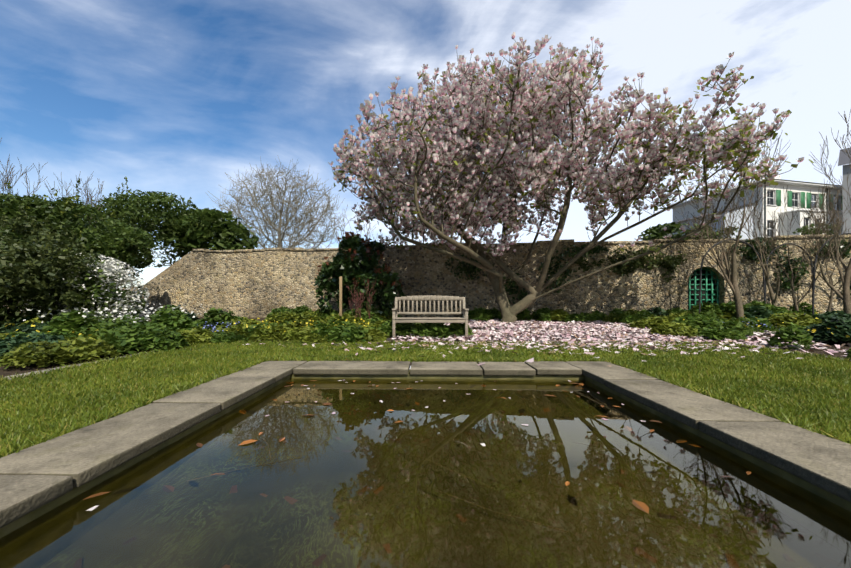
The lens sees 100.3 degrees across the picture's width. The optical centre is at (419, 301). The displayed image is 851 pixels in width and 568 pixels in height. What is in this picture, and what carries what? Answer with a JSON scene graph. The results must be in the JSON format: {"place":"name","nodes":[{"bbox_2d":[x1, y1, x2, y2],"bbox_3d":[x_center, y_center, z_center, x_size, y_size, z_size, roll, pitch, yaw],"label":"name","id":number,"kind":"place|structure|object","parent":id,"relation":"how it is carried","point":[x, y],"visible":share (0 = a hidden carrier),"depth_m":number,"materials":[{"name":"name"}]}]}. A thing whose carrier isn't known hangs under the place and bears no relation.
{"place":"outdoors","nodes":[
{"label":"outdoors","id":0,"kind":"place"},
{"bbox_2d":[0,378,850,567],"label":"pond water","id":1,"kind":"structure","parent":0,"point":[360,478],"depth_m":1.81,"materials":[{"name":"green liquid"}]},
{"bbox_2d":[86,380,645,510],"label":"floating petals","id":2,"kind":"object","parent":1,"relation":"on","point":[94,507],"visible":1,"depth_m":3.07,"materials":[{"name":"pink plant"}]},
{"bbox_2d":[83,380,750,513],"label":"floating leaves","id":3,"kind":"object","parent":1,"relation":"on","point":[643,506],"visible":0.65,"depth_m":2.45,"materials":[{"name":"brown plant"}]},
{"bbox_2d":[0,369,850,537],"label":"pond walls","id":4,"kind":"structure","parent":0,"point":[77,491],"depth_m":2.41,"materials":[{"name":"grey stone"}]},
{"bbox_2d":[0,361,850,527],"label":"pond coping","id":5,"kind":"object","parent":4,"relation":"on","point":[34,477],"visible":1,"depth_m":2.45,"materials":[{"name":"grey stone"}]},
{"bbox_2d":[0,316,850,377],"bbox_3d":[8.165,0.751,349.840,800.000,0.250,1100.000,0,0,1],"label":"ground","id":6,"kind":"structure","parent":0,"point":[11,370],"depth_m":6.53,"materials":[{"name":"soil"}]},
{"bbox_2d":[0,205,114,324],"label":"olive shrubs","id":7,"kind":"object","parent":6,"relation":"on","point":[40,261],"visible":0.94,"depth_m":8.17,"materials":[{"name":"green plant"}]},
{"bbox_2d":[17,253,150,321],"bbox_3d":[-8.737,-0.230,9.595,2.834,2.110,2.721,0,0,1],"label":"white flowering shrub","id":8,"kind":"object","parent":6,"relation":"on","point":[112,263],"depth_m":9.15,"materials":[{"name":"white plant"}]},
{"bbox_2d":[0,189,214,322],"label":"shrubs","id":9,"kind":"object","parent":6,"relation":"on","point":[125,236],"visible":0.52,"depth_m":11.44,"materials":[{"name":"green plant"}]},
{"bbox_2d":[0,138,104,232],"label":"bare twigs","id":10,"kind":"object","parent":9,"relation":"on","point":[67,194],"visible":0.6,"depth_m":11.29,"materials":[{"name":"brown plant"}]},
{"bbox_2d":[5,176,198,274],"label":"shrubs","id":11,"kind":"object","parent":9,"relation":"on","point":[77,196],"visible":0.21,"depth_m":10.78,"materials":[{"name":"green plant"}]},
{"bbox_2d":[205,156,346,248],"bbox_3d":[-8.519,-3.953,22.129,8.119,9.676,7.214,0,0,1],"label":"bare tree behind wall","id":12,"kind":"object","parent":6,"relation":"on","point":[273,219],"visible":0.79,"depth_m":21.22,"materials":[{"name":"grey plant"}]},
{"bbox_2d":[339,277,341,315],"bbox_3d":[-2.139,0.064,9.624,0.070,1.500,0.070,0,0,1],"label":"wooden stake","id":13,"kind":"object","parent":6,"relation":"on","point":[340,296],"visible":0.6,"depth_m":9.59,"materials":[{"name":"brown wood"}]},
{"bbox_2d":[316,200,382,243],"bbox_3d":[-11.224,-3.020,28.563,20.165,7.863,6.580,0,0,22],"label":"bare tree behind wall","id":14,"kind":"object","parent":6,"relation":"on","point":[336,233],"visible":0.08,"depth_m":24.69,"materials":[{"name":"brown plant"}]},
{"bbox_2d":[346,280,375,318],"bbox_3d":[-1.613,0.035,9.861,0.790,1.454,0.956,0,0,-18],"label":"bare shrub","id":15,"kind":"object","parent":6,"relation":"on","point":[362,300],"visible":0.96,"depth_m":9.79,"materials":[{"name":"red plant"}]},
{"bbox_2d":[0,308,822,368],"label":"ground cover plants","id":16,"kind":"object","parent":6,"relation":"on","point":[62,352],"visible":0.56,"depth_m":7.75,"materials":[{"name":"green plant"}]},
{"bbox_2d":[5,312,849,339],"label":"yellow flowers","id":17,"kind":"object","parent":16,"relation":"on","point":[813,330],"visible":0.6,"depth_m":7.94,"materials":[{"name":"yellow plant"}]},
{"bbox_2d":[0,300,850,362],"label":"flower bed plants","id":18,"kind":"object","parent":6,"relation":"on","point":[708,322],"depth_m":7.78,"materials":[{"name":"green plant"}]},
{"bbox_2d":[23,303,204,323],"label":"blue flowers","id":19,"kind":"object","parent":18,"relation":"on","point":[120,315],"visible":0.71,"depth_m":7.40,"materials":[{"name":"blue plant"}]},
{"bbox_2d":[314,235,404,317],"bbox_3d":[-2.042,-0.887,11.838,3.113,2.937,2.159,0,0,1],"label":"evergreen shrub","id":20,"kind":"object","parent":18,"relation":"on","point":[349,270],"visible":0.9,"depth_m":11.62,"materials":[{"name":"green plant"}]},
{"bbox_2d":[315,231,402,290],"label":"leaves","id":21,"kind":"object","parent":20,"relation":"on","point":[376,270],"visible":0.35,"depth_m":11.64,"materials":[{"name":"green plant"}]},
{"bbox_2d":[202,321,770,331],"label":"yellow flowers","id":22,"kind":"object","parent":18,"relation":"on","point":[239,322],"visible":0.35,"depth_m":8.26,"materials":[{"name":"yellow plant"}]},
{"bbox_2d":[0,340,850,457],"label":"lawn","id":23,"kind":"structure","parent":6,"relation":"on","point":[830,421],"depth_m":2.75,"materials":[{"name":"green plant"}]},
{"bbox_2d":[3,343,850,379],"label":"border edging stones","id":24,"kind":"object","parent":23,"relation":"on","point":[108,359],"visible":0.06,"depth_m":4.52,"materials":[{"name":"grey stone"}]},
{"bbox_2d":[3,238,850,318],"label":"back wall","id":25,"kind":"structure","parent":6,"relation":"on","point":[255,284],"depth_m":13.09,"materials":[{"name":"beige stone"}]},
{"bbox_2d":[192,234,850,252],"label":"wall coping","id":26,"kind":"object","parent":25,"relation":"on","point":[301,249],"visible":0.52,"depth_m":12.73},
{"bbox_2d":[574,244,686,281],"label":"wall climber leaves","id":27,"kind":"object","parent":25,"relation":"attached to","point":[670,263],"visible":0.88,"depth_m":12.11,"materials":[{"name":"green plant"}]},
{"bbox_2d":[445,237,850,303],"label":"ivy","id":28,"kind":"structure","parent":25,"relation":"attached to","point":[751,253],"depth_m":12.36,"materials":[{"name":"green plant"}]},
{"bbox_2d":[688,268,714,308],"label":"bars","id":29,"kind":"object","parent":25,"relation":"attached to","point":[703,286],"visible":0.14,"depth_m":12.41,"materials":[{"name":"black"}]},
{"bbox_2d":[688,267,718,309],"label":"trellis gate","id":30,"kind":"structure","parent":25,"relation":"attached to","point":[705,289],"depth_m":12.24,"materials":[{"name":"green paint"}]},
{"bbox_2d":[663,223,835,239],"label":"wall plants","id":31,"kind":"object","parent":25,"relation":"on","point":[803,228],"depth_m":12.07,"materials":[{"name":"green plant"}]},
{"bbox_2d":[392,295,468,337],"bbox_3d":[0.245,0.333,8.378,1.740,0.980,0.691,0,0,1],"label":"garden bench","id":32,"kind":"object","parent":6,"relation":"on","point":[397,319],"visible":0.98,"depth_m":8.63,"materials":[{"name":"brown wood"}]},
{"bbox_2d":[156,208,714,259],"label":"trees","id":33,"kind":"object","parent":6,"relation":"on","point":[224,231],"visible":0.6,"depth_m":16.56,"materials":[{"name":"green plant"}]},
{"bbox_2d":[237,318,850,366],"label":"fallen petals","id":34,"kind":"object","parent":6,"relation":"on","point":[558,333],"visible":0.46,"depth_m":7.97,"materials":[{"name":"pink plant"}]},
{"bbox_2d":[331,38,798,322],"bbox_3d":[3.084,-3.047,10.547,11.043,7.752,7.604,0,0,1],"label":"magnolia tree trunk and limbs","id":35,"kind":"object","parent":6,"relation":"on","point":[509,313],"visible":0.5,"depth_m":9.56,"materials":[{"name":"brown plant"}]},
{"bbox_2d":[328,32,803,255],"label":"magnolia blossoms","id":36,"kind":"object","parent":35,"relation":"on","point":[523,116],"visible":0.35,"depth_m":8.91,"materials":[{"name":"pink plant"}]},
{"bbox_2d":[333,50,813,252],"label":"tree leaves","id":37,"kind":"object","parent":35,"relation":"on","point":[692,167],"visible":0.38,"depth_m":8.76,"materials":[{"name":"green plant"}]},
{"bbox_2d":[673,110,850,318],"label":"bare trees","id":38,"kind":"object","parent":6,"relation":"on","point":[729,277],"visible":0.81,"depth_m":10.32,"materials":[{"name":"brown plant"}]},
{"bbox_2d":[699,233,850,314],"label":"wall arches","id":39,"kind":"structure","parent":6,"relation":"on","point":[813,269],"depth_m":10.75,"materials":[{"name":"grey"}]},
{"bbox_2d":[0,0,850,367],"label":"sky","id":40,"kind":"structure","parent":0,"point":[177,97],"materials":[{"name":"blue"}]},
{"bbox_2d":[661,204,752,239],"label":"wing walls","id":41,"kind":"structure","parent":0,"point":[744,236],"depth_m":34.69,"materials":[{"name":"white paint"}]},
{"bbox_2d":[668,204,746,223],"bbox_3d":[30.082,-9.228,38.416,3.900,1.100,8.600,0,0,-13],"label":"gutter","id":42,"kind":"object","parent":41,"relation":"on","point":[700,215],"depth_m":38.12,"materials":[{"name":"metal"}]},
{"bbox_2d":[673,175,842,238],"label":"house walls","id":43,"kind":"structure","parent":0,"point":[689,207],"depth_m":34.85,"materials":[{"name":"white paint"}]},
{"bbox_2d":[666,178,842,235],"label":"building trim","id":44,"kind":"structure","parent":43,"relation":"attached to","point":[796,184],"depth_m":35.00,"materials":[{"name":"white paint"}]},
{"bbox_2d":[767,191,838,236],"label":"windows","id":45,"kind":"structure","parent":43,"relation":"in","point":[794,204],"depth_m":34.90,"materials":[{"name":"glass"}]},
{"bbox_2d":[764,179,841,236],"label":"trim","id":46,"kind":"structure","parent":43,"relation":"attached to","point":[792,181],"depth_m":34.16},
{"bbox_2d":[776,190,842,210],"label":"window shutters","id":47,"kind":"object","parent":43,"relation":"attached to","point":[789,200],"visible":0.73,"depth_m":35.21,"materials":[{"name":"green wood"}]},
{"bbox_2d":[843,164,850,232],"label":"grey building walls","id":48,"kind":"structure","parent":0,"point":[846,169],"depth_m":34.76,"materials":[{"name":"grey paint"}]},
{"bbox_2d":[838,148,850,165],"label":"roof","id":49,"kind":"structure","parent":48,"relation":"on","point":[844,159],"depth_m":36.05,"materials":[{"name":"stone"}]}
]}

